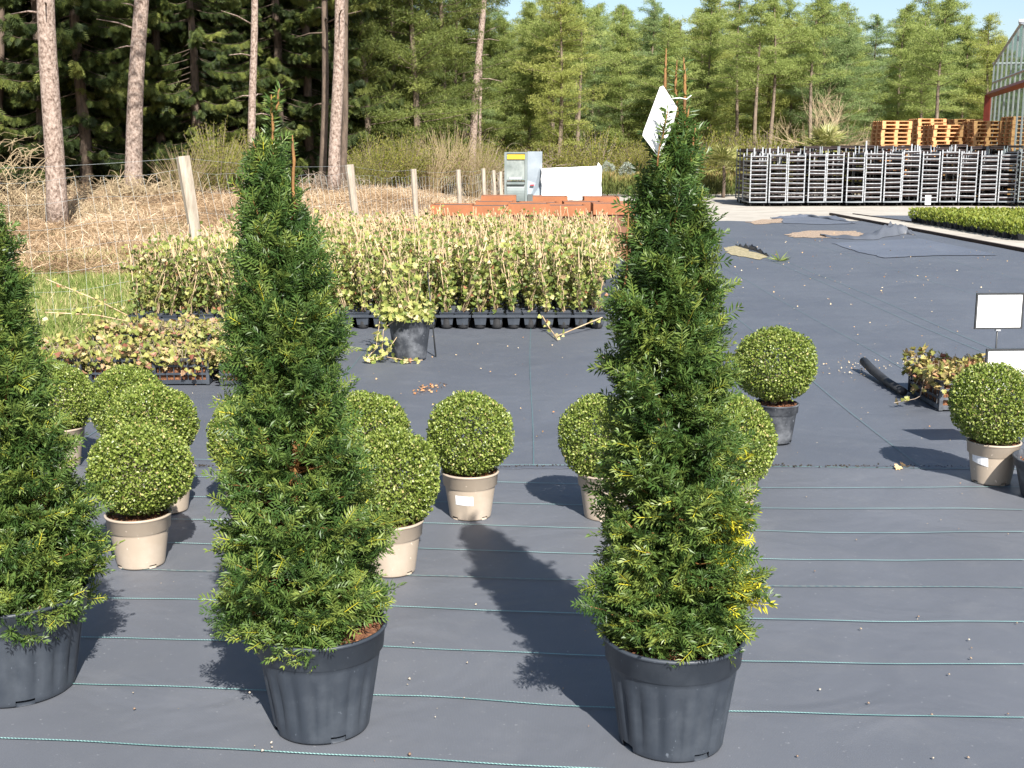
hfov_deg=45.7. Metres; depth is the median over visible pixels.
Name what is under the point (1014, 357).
info sign
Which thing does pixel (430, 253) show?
staked ivy
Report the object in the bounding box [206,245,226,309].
staked ivy
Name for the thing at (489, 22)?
larch tree
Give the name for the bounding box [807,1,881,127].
larch tree
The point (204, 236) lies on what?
staked ivy
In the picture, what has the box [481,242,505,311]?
staked ivy
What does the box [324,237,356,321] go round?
staked ivy
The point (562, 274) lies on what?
staked ivy
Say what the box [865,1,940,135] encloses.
larch tree
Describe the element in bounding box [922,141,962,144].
wooden pallet
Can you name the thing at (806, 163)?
plant trolley
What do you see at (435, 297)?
staked ivy
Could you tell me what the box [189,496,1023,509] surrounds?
marking thread
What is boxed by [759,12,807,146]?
larch tree
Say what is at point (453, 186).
shrub
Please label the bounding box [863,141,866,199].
trolley post
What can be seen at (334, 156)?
pine tree
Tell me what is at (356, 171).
shrub
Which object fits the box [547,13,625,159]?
larch tree
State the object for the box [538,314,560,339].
fallen ivy
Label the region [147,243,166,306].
staked ivy
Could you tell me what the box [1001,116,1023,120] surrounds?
wooden pallet
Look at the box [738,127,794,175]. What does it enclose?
shrub
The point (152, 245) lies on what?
staked ivy
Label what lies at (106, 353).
trailing ivy
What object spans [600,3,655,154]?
larch tree
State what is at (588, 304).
staked ivy
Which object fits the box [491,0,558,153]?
larch tree
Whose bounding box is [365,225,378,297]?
staked ivy
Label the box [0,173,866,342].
ground
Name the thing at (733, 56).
larch tree
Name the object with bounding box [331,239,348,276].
staked ivy
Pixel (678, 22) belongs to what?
larch tree
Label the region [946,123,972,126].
wooden pallet
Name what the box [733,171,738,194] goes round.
young conifer
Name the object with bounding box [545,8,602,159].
larch tree
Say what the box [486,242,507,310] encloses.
staked ivy
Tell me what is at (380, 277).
staked ivy
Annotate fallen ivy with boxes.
[37,307,124,320]
[46,278,126,317]
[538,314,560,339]
[554,317,602,337]
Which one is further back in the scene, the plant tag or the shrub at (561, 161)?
the shrub at (561, 161)
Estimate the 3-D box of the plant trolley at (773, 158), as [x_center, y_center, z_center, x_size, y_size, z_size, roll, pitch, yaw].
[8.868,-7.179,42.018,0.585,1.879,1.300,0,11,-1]
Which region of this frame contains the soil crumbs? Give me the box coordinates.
[194,463,951,467]
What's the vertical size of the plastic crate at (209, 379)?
0.200 m
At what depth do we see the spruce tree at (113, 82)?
38.16 m
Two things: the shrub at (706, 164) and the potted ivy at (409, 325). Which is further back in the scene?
the shrub at (706, 164)
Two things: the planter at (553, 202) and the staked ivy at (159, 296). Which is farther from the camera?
the planter at (553, 202)
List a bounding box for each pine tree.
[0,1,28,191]
[10,0,69,227]
[97,0,148,191]
[221,0,270,147]
[295,0,358,186]
[327,0,344,191]
[340,0,347,191]
[453,0,466,151]
[457,0,502,179]
[466,0,498,183]
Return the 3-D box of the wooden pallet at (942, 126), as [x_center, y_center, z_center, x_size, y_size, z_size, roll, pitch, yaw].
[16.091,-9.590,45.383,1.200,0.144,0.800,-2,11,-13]
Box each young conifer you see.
[601,172,604,194]
[602,171,608,194]
[606,170,612,194]
[608,172,613,194]
[611,170,617,194]
[611,174,617,194]
[618,176,623,195]
[620,175,626,194]
[625,173,631,193]
[631,172,636,193]
[700,170,705,186]
[703,173,709,192]
[708,176,712,194]
[711,175,717,195]
[717,171,722,195]
[725,172,729,194]
[728,177,733,194]
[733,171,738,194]
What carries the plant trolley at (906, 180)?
on the concrete yard at (734, 208)
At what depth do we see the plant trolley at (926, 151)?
41.37 m
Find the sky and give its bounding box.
[429,0,1023,152]
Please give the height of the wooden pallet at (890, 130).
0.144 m
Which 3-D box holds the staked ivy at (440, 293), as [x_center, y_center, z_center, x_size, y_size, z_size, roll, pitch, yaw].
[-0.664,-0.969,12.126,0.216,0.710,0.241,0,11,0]
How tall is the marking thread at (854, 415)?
0.001 m
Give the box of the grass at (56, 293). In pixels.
[6,245,178,347]
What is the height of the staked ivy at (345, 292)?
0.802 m
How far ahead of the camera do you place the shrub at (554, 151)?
57.83 m
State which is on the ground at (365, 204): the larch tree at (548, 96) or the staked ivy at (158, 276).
the larch tree at (548, 96)
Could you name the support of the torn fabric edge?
on the gravel gap
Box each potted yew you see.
[0,191,124,708]
[198,78,410,744]
[571,47,780,762]
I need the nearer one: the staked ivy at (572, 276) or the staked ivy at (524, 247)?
the staked ivy at (572, 276)
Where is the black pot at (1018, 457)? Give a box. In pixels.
[1012,449,1023,495]
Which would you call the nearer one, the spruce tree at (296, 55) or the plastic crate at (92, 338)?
the plastic crate at (92, 338)
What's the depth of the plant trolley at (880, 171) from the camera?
43.13 m
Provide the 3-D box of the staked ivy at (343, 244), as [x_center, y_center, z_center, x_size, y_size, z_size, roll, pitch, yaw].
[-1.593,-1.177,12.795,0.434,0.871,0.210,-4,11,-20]
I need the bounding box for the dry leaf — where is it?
[894,462,909,469]
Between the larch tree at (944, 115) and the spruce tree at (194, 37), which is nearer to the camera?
the spruce tree at (194, 37)
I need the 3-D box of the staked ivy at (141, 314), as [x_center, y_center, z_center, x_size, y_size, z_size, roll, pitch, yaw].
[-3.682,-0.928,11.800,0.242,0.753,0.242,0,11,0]
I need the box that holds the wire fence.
[3,155,502,324]
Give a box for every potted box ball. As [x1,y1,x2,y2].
[42,362,92,468]
[84,421,196,569]
[85,364,162,476]
[103,382,200,513]
[205,395,247,517]
[341,390,410,517]
[349,425,440,577]
[426,390,514,520]
[557,393,624,521]
[722,393,778,513]
[732,324,817,444]
[947,361,1023,485]
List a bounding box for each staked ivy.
[119,244,151,313]
[119,250,146,326]
[134,246,157,312]
[137,242,157,308]
[141,245,164,304]
[142,240,169,313]
[142,251,171,311]
[147,232,193,308]
[147,237,179,317]
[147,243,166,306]
[152,245,171,308]
[153,232,173,291]
[153,241,185,313]
[154,225,173,283]
[160,237,202,319]
[162,239,185,322]
[167,231,212,306]
[167,235,195,306]
[167,244,186,312]
[174,236,194,304]
[175,224,190,302]
[178,240,204,313]
[179,241,208,325]
[180,238,209,309]
[189,243,216,320]
[191,228,204,287]
[191,235,233,320]
[193,242,216,304]
[196,225,218,255]
[197,230,222,293]
[198,224,219,270]
[203,232,227,299]
[203,243,230,315]
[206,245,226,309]
[207,237,237,312]
[208,249,231,309]
[211,238,234,311]
[218,238,240,288]
[221,230,232,296]
[224,236,235,301]
[227,227,240,290]
[322,240,341,306]
[324,231,346,291]
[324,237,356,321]
[324,243,341,309]
[326,253,353,324]
[330,245,349,299]
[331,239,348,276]
[339,232,378,303]
[341,235,360,303]
[342,243,359,305]
[342,249,358,318]
[345,243,373,309]
[346,221,371,249]
[346,243,371,318]
[347,225,373,280]
[348,241,371,324]
[350,234,373,305]
[354,231,367,285]
[356,245,375,303]
[357,237,390,303]
[358,246,380,309]
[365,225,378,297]
[365,241,388,319]
[368,242,391,324]
[370,234,387,299]
[371,231,392,301]
[374,239,404,300]
[376,233,392,294]
[382,241,402,304]
[387,237,411,302]
[392,226,426,294]
[392,231,413,293]
[392,236,425,305]
[394,233,407,298]
[397,252,419,307]
[402,227,415,284]
[406,225,423,293]
[406,235,423,305]
[408,240,426,310]
[410,234,435,300]
[414,251,439,303]
[415,234,433,290]
[415,236,441,299]
[416,239,440,307]
[418,238,437,324]
[420,228,436,251]
[423,228,442,297]
[424,237,447,304]
[424,240,455,324]
[425,238,449,321]
[431,240,455,307]
[436,251,455,320]
[437,243,457,307]
[440,235,458,303]
[441,239,457,303]
[441,239,459,300]
[444,240,459,297]
[449,232,472,315]
[450,241,466,299]
[453,223,478,299]
[453,233,470,305]
[454,223,488,299]
[454,242,488,324]
[456,237,491,321]
[459,225,494,319]
[459,242,487,324]
[460,233,484,311]
[461,234,488,300]
[461,237,487,307]
[464,231,489,309]
[466,223,502,298]
[474,228,511,309]
[476,246,503,324]
[478,245,505,303]
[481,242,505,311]
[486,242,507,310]
[487,246,505,307]
[491,234,521,324]
[494,248,521,319]
[498,241,521,305]
[499,230,518,295]
[499,235,520,305]
[499,239,520,307]
[500,233,516,299]
[504,228,520,301]
[506,238,535,307]
[509,241,526,301]
[515,232,539,305]
[516,232,535,301]
[516,233,522,297]
[518,226,533,295]
[521,239,549,324]
[521,242,547,319]
[522,243,544,311]
[527,234,552,303]
[531,244,554,324]
[532,243,556,311]
[539,238,561,309]
[544,226,567,306]
[546,237,571,309]
[547,243,571,324]
[548,239,571,310]
[548,241,570,302]
[551,241,571,306]
[557,223,576,295]
[560,232,576,297]
[563,234,584,301]
[564,243,576,296]
[565,244,587,311]
[566,233,593,305]
[568,246,589,324]
[569,239,596,303]
[571,227,598,261]
[575,239,602,307]
[576,227,591,266]
[577,236,602,321]
[581,230,600,301]
[581,244,604,309]
[582,238,601,306]
[589,239,619,324]
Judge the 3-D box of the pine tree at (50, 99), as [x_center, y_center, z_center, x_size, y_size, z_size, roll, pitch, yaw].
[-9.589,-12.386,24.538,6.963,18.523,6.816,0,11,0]
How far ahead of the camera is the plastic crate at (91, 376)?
9.08 m
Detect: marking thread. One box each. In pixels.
[0,737,591,767]
[73,683,1023,717]
[81,636,1023,663]
[95,597,1023,621]
[121,568,1023,587]
[167,542,1023,559]
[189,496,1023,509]
[194,476,1018,487]
[206,519,1023,532]
[207,459,890,467]
[530,331,533,465]
[717,236,984,352]
[723,267,901,367]
[724,236,987,346]
[725,309,919,465]
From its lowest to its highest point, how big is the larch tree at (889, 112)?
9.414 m
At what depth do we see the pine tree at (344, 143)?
38.52 m
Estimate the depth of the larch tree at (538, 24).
58.10 m
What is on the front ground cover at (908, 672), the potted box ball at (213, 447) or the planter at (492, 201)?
the potted box ball at (213, 447)
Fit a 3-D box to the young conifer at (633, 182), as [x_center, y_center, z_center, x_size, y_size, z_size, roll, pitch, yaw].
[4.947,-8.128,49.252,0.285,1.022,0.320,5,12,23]
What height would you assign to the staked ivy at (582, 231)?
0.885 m
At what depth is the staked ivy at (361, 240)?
12.80 m
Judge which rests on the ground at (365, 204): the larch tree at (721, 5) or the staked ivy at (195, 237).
the larch tree at (721, 5)
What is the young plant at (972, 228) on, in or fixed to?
on the concrete path
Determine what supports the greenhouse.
on the concrete yard at (734, 208)
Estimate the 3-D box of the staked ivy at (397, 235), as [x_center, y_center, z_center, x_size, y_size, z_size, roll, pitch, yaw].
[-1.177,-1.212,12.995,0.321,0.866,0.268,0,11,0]
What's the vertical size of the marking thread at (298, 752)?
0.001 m
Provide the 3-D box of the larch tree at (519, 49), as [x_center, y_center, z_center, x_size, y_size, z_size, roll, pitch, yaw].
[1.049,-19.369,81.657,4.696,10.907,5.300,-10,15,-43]
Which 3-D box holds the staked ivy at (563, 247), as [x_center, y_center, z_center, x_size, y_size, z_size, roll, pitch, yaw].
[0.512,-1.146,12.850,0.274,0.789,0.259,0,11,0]
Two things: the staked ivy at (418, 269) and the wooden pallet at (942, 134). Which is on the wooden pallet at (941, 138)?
the wooden pallet at (942, 134)
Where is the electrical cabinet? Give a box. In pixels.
[504,151,541,201]
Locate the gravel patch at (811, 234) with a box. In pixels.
[784,230,863,237]
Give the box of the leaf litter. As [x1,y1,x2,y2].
[173,240,1007,760]
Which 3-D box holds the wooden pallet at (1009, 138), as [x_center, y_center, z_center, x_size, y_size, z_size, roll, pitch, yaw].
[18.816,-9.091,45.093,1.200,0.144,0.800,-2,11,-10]
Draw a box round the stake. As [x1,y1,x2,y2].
[427,272,436,356]
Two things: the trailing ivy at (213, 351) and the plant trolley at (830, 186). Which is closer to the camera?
the trailing ivy at (213, 351)
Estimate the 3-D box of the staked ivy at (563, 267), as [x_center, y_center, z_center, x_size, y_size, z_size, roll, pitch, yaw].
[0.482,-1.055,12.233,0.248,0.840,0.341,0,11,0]
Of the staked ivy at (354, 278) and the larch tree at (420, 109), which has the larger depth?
the larch tree at (420, 109)
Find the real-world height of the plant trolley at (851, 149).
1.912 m
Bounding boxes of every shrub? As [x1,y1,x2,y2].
[148,143,217,194]
[179,120,248,193]
[225,125,261,184]
[346,150,382,187]
[347,131,415,187]
[371,127,435,187]
[390,129,473,192]
[412,123,497,194]
[431,146,467,173]
[439,136,502,197]
[445,133,488,169]
[459,131,503,174]
[476,141,505,188]
[490,146,521,187]
[507,137,553,158]
[509,136,596,167]
[532,139,575,160]
[537,125,643,174]
[543,143,590,167]
[577,153,618,181]
[595,140,651,167]
[602,160,615,194]
[612,137,646,184]
[618,162,635,194]
[629,137,655,172]
[695,130,732,184]
[697,123,772,188]
[718,130,778,190]
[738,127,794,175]
[782,133,834,185]
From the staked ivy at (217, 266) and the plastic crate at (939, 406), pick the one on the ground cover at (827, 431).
the plastic crate at (939, 406)
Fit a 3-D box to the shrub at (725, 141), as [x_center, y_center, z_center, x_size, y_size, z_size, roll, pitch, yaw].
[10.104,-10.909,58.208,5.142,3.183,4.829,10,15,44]
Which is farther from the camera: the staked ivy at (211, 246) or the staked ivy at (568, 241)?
the staked ivy at (568, 241)
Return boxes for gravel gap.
[723,246,766,258]
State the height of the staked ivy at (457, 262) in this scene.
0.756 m
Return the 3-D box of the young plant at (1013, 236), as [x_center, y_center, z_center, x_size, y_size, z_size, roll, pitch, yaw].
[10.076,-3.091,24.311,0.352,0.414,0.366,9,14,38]
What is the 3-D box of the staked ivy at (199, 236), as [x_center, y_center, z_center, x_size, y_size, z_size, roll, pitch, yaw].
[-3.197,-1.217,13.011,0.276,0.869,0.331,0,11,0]
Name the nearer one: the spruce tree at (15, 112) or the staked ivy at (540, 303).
the staked ivy at (540, 303)
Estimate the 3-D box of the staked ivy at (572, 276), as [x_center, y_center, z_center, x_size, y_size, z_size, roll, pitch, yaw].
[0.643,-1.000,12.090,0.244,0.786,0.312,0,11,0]
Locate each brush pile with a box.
[0,131,87,223]
[5,192,183,216]
[41,165,241,198]
[295,169,374,191]
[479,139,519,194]
[537,147,571,167]
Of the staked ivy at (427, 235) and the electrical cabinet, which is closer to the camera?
the staked ivy at (427, 235)
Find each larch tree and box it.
[295,0,449,171]
[347,0,506,178]
[349,0,461,181]
[373,11,424,177]
[382,0,496,172]
[395,0,519,159]
[396,18,457,143]
[427,0,524,153]
[434,38,501,153]
[451,0,507,150]
[460,31,499,139]
[468,15,520,146]
[472,7,527,155]
[483,0,570,150]
[483,16,538,157]
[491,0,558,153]
[502,30,527,151]
[509,0,607,158]
[511,16,543,151]
[517,0,595,145]
[518,0,573,151]
[521,71,573,150]
[540,0,623,155]
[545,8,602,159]
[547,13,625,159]
[548,8,611,155]
[564,3,622,150]
[576,2,635,137]
[585,9,658,156]
[593,8,640,154]
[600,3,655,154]
[601,41,654,159]
[610,0,691,151]
[614,16,671,152]
[625,16,718,137]
[637,12,700,136]
[646,18,717,115]
[660,0,748,152]
[679,6,745,147]
[681,34,725,133]
[683,0,748,141]
[701,0,782,141]
[709,21,749,148]
[712,38,780,147]
[718,0,800,159]
[719,11,764,145]
[722,25,766,134]
[733,0,815,148]
[738,5,806,146]
[741,46,798,138]
[749,0,816,106]
[757,15,821,157]
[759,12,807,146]
[772,20,836,142]
[778,0,855,185]
[781,0,874,149]
[797,10,834,145]
[800,7,884,120]
[800,24,887,150]
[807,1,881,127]
[827,22,888,143]
[842,13,908,144]
[849,52,888,155]
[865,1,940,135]
[873,39,909,120]
[879,0,965,119]
[879,8,928,120]
[882,20,967,124]
[905,0,972,143]
[906,0,985,118]
[927,43,981,118]
[929,16,997,118]
[942,12,1012,127]
[947,35,1007,117]
[964,41,1021,139]
[970,32,1014,118]
[988,36,1023,118]
[990,60,1023,142]
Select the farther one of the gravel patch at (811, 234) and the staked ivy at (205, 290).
the gravel patch at (811, 234)
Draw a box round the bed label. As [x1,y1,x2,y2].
[925,195,930,204]
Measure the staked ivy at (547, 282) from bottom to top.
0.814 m
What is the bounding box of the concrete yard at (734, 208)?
[568,194,1023,220]
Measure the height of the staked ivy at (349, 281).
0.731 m
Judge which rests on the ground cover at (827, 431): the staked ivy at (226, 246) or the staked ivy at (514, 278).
the staked ivy at (226, 246)
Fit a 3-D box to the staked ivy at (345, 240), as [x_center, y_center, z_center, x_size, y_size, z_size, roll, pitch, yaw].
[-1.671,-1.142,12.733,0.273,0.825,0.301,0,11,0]
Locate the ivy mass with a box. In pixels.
[199,201,624,306]
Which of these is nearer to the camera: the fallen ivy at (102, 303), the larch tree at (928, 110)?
the fallen ivy at (102, 303)
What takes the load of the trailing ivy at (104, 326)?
in the plastic crate at (92, 338)
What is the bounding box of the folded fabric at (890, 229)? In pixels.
[820,221,916,239]
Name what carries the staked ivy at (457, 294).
in the carrier tray
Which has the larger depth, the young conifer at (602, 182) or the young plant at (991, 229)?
the young conifer at (602, 182)
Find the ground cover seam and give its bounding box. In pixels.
[76,465,1015,469]
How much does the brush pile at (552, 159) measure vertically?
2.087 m
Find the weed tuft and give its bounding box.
[765,251,788,260]
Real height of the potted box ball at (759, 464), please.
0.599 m
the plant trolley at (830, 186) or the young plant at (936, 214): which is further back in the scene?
the plant trolley at (830, 186)
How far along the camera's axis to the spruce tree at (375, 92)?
52.90 m
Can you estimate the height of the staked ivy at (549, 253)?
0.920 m
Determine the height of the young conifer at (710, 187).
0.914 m
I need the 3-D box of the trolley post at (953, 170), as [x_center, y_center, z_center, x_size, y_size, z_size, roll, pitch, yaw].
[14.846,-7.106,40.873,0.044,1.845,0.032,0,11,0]
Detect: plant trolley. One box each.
[735,149,759,202]
[738,149,761,203]
[742,153,767,205]
[751,151,775,195]
[756,148,781,199]
[761,153,787,205]
[770,151,793,189]
[774,148,800,203]
[780,153,805,205]
[789,148,813,195]
[792,146,820,203]
[797,153,826,205]
[804,148,831,195]
[810,146,838,203]
[815,153,844,205]
[822,148,847,197]
[828,145,855,203]
[835,152,865,205]
[839,148,864,184]
[845,145,875,203]
[852,150,883,205]
[857,149,884,197]
[866,146,893,202]
[872,152,902,205]
[873,146,902,197]
[881,146,910,203]
[889,150,920,205]
[893,148,920,197]
[902,145,931,203]
[910,151,940,205]
[918,147,949,203]
[926,145,954,197]
[928,150,959,205]
[934,144,967,202]
[945,151,978,205]
[953,146,987,203]
[963,149,992,196]
[965,151,999,205]
[971,146,1004,203]
[977,145,1009,196]
[983,151,1018,205]
[989,145,1023,203]
[1001,149,1023,205]
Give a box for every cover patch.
[782,216,853,223]
[834,238,994,257]
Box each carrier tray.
[130,317,198,327]
[199,316,222,318]
[337,313,387,327]
[430,310,472,327]
[472,309,537,327]
[540,309,605,327]
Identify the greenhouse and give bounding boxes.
[983,19,1023,202]
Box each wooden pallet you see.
[870,141,909,144]
[871,129,910,132]
[871,133,910,136]
[871,137,910,140]
[872,121,911,124]
[872,125,911,128]
[875,145,905,145]
[908,119,946,122]
[910,138,920,141]
[910,141,939,144]
[911,130,922,133]
[911,134,921,137]
[912,122,946,125]
[912,126,940,129]
[921,137,961,140]
[922,129,962,132]
[922,133,962,136]
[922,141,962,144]
[923,125,963,128]
[946,119,981,122]
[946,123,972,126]
[962,121,1003,124]
[962,137,1001,140]
[963,129,1003,132]
[963,133,1002,136]
[963,141,1002,144]
[964,125,1002,128]
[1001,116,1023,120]
[1001,137,1023,140]
[1001,141,1023,144]
[1002,120,1023,124]
[1002,129,1023,132]
[1002,133,1023,136]
[1003,125,1023,128]
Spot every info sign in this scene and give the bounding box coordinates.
[974,293,1023,347]
[985,348,1023,391]
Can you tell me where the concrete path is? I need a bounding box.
[841,214,1023,247]
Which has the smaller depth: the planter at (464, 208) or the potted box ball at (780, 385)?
the potted box ball at (780, 385)
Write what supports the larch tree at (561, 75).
on the ground at (365, 204)
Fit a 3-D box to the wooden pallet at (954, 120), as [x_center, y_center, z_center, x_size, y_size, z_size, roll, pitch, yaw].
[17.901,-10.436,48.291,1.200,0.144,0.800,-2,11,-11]
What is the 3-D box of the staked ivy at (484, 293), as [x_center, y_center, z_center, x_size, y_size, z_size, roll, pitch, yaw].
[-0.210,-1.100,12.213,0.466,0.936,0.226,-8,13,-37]
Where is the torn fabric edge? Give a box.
[736,243,768,255]
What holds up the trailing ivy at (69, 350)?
in the plastic crate at (75, 360)
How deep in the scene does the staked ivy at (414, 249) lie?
12.21 m
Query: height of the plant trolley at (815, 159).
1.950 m
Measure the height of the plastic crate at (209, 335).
0.200 m
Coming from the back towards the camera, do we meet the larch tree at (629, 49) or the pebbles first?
the larch tree at (629, 49)
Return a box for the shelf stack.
[1019,150,1023,203]
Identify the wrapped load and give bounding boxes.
[541,163,601,200]
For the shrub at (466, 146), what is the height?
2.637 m
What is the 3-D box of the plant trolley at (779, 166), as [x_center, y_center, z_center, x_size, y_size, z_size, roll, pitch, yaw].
[8.738,-6.810,40.488,0.585,1.723,1.300,0,11,2]
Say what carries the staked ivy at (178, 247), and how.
in the carrier tray
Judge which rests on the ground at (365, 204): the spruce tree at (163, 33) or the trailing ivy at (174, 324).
the spruce tree at (163, 33)
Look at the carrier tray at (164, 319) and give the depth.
11.73 m
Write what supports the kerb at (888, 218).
on the ground at (365, 204)
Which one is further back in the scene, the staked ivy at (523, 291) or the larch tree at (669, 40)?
the larch tree at (669, 40)
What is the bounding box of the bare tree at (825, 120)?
[760,83,875,190]
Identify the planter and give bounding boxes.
[430,203,473,233]
[472,204,511,230]
[476,200,514,203]
[481,195,515,201]
[508,202,549,240]
[519,201,558,203]
[533,195,567,203]
[547,204,585,233]
[562,201,601,229]
[582,196,618,200]
[590,202,633,260]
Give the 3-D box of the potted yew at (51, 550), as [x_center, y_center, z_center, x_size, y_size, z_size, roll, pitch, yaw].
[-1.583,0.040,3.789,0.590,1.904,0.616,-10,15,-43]
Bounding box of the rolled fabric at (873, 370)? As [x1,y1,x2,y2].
[859,357,907,395]
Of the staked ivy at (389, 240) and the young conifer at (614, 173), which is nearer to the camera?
the staked ivy at (389, 240)
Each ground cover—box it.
[0,468,1023,767]
[58,221,1023,466]
[877,216,910,220]
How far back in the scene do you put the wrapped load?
42.43 m
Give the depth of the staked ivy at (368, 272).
12.17 m
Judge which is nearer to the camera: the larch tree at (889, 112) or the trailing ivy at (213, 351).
the trailing ivy at (213, 351)
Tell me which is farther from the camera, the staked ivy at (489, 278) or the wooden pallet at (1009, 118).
the wooden pallet at (1009, 118)
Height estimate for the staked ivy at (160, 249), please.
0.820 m
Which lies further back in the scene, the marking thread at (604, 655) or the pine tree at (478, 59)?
the pine tree at (478, 59)
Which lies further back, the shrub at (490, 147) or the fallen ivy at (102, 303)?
the shrub at (490, 147)
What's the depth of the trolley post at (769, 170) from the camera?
40.85 m
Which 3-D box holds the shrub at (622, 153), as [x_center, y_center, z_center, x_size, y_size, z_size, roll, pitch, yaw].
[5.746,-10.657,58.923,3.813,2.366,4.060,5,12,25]
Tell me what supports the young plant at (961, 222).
on the concrete path
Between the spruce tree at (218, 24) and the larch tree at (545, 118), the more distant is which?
the larch tree at (545, 118)
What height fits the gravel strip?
0.001 m
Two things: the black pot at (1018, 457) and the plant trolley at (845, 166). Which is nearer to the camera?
the black pot at (1018, 457)
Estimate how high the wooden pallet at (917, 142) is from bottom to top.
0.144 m
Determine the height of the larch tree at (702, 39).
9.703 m
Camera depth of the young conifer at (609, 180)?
49.24 m
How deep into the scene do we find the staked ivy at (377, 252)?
12.29 m
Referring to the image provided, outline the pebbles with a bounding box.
[132,493,1017,758]
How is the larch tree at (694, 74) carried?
on the ground at (365, 204)
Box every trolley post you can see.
[752,148,754,199]
[760,147,763,199]
[767,148,770,199]
[775,147,778,199]
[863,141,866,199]
[908,144,912,199]
[951,145,955,199]
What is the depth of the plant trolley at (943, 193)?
40.21 m
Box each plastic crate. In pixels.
[48,351,94,372]
[88,352,157,381]
[91,328,143,345]
[147,328,197,344]
[152,357,218,383]
[202,330,226,344]
[218,360,240,384]
[907,365,999,410]
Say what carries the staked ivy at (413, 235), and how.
in the carrier tray
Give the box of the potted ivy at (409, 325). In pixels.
[363,246,437,363]
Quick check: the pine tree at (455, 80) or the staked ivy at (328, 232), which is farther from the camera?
the pine tree at (455, 80)
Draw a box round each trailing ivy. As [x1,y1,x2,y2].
[34,330,107,377]
[74,332,162,378]
[76,312,160,346]
[132,312,214,346]
[133,334,227,379]
[192,312,227,343]
[207,340,235,378]
[894,343,989,404]
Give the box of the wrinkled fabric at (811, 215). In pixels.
[770,214,852,222]
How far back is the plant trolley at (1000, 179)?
40.20 m
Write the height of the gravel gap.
0.001 m
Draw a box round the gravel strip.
[751,218,782,223]
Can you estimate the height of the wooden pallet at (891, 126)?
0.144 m
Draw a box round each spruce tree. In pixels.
[0,0,82,190]
[0,0,158,190]
[0,0,177,189]
[0,6,30,164]
[5,0,111,185]
[31,0,207,188]
[35,21,174,186]
[84,0,240,187]
[126,0,276,185]
[147,14,240,185]
[149,0,316,186]
[155,3,266,180]
[202,0,360,185]
[216,4,313,158]
[233,0,396,185]
[260,5,331,95]
[284,0,409,177]
[330,28,396,153]
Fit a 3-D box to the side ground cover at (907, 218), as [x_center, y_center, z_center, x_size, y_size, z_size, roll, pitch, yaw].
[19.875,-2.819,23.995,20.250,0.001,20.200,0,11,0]
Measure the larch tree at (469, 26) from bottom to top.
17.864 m
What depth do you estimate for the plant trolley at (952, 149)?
41.69 m
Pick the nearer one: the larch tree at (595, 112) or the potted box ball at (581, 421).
the potted box ball at (581, 421)
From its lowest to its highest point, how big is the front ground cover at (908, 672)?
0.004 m
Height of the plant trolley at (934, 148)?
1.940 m
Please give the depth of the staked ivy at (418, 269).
12.21 m
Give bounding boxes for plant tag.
[643,86,691,154]
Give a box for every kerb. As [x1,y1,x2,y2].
[829,213,1023,251]
[852,213,925,223]
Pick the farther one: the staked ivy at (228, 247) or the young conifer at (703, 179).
the young conifer at (703, 179)
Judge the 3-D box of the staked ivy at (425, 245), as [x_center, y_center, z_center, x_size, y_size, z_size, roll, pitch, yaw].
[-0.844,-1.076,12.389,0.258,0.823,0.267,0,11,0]
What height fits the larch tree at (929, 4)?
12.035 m
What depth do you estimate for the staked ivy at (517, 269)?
12.47 m
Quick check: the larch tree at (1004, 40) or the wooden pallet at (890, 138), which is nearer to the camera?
the wooden pallet at (890, 138)
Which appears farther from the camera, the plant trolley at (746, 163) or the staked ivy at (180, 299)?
the plant trolley at (746, 163)
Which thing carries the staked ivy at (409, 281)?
in the carrier tray at (446, 323)
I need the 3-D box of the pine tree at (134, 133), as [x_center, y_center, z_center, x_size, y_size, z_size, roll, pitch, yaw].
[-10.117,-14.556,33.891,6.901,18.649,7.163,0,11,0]
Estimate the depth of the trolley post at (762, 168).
40.84 m
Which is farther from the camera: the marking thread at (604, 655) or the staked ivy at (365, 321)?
the staked ivy at (365, 321)
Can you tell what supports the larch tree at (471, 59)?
on the ground at (365, 204)
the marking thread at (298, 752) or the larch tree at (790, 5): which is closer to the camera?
the marking thread at (298, 752)
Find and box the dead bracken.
[0,180,478,276]
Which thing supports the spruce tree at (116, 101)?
on the ground at (365, 204)
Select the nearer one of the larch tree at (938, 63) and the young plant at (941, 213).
the young plant at (941, 213)
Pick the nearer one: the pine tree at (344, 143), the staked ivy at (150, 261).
the staked ivy at (150, 261)
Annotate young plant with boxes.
[908,207,919,221]
[913,207,929,222]
[918,207,931,223]
[922,209,934,224]
[927,209,942,225]
[933,210,947,226]
[939,210,951,227]
[944,211,958,228]
[951,213,966,229]
[956,212,972,230]
[962,213,978,231]
[966,214,982,232]
[974,215,988,233]
[979,216,993,234]
[986,216,1002,235]
[994,217,1008,236]
[998,219,1016,237]
[1006,219,1023,239]
[1012,221,1023,240]
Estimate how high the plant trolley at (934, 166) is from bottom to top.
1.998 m
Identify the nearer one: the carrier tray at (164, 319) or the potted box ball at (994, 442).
the potted box ball at (994, 442)
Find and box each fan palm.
[703,141,742,197]
[801,122,849,190]
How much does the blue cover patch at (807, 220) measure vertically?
0.001 m
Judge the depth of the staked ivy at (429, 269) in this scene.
12.07 m
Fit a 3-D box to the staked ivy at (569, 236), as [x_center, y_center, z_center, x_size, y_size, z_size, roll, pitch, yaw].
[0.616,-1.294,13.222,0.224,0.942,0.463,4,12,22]
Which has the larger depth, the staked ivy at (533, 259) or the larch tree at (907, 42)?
the larch tree at (907, 42)
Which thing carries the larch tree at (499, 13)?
on the ground at (365, 204)
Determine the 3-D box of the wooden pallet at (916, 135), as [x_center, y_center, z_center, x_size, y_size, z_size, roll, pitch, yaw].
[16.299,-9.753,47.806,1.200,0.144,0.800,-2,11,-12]
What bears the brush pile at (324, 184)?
on the ground at (365, 204)
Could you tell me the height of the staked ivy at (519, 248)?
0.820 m

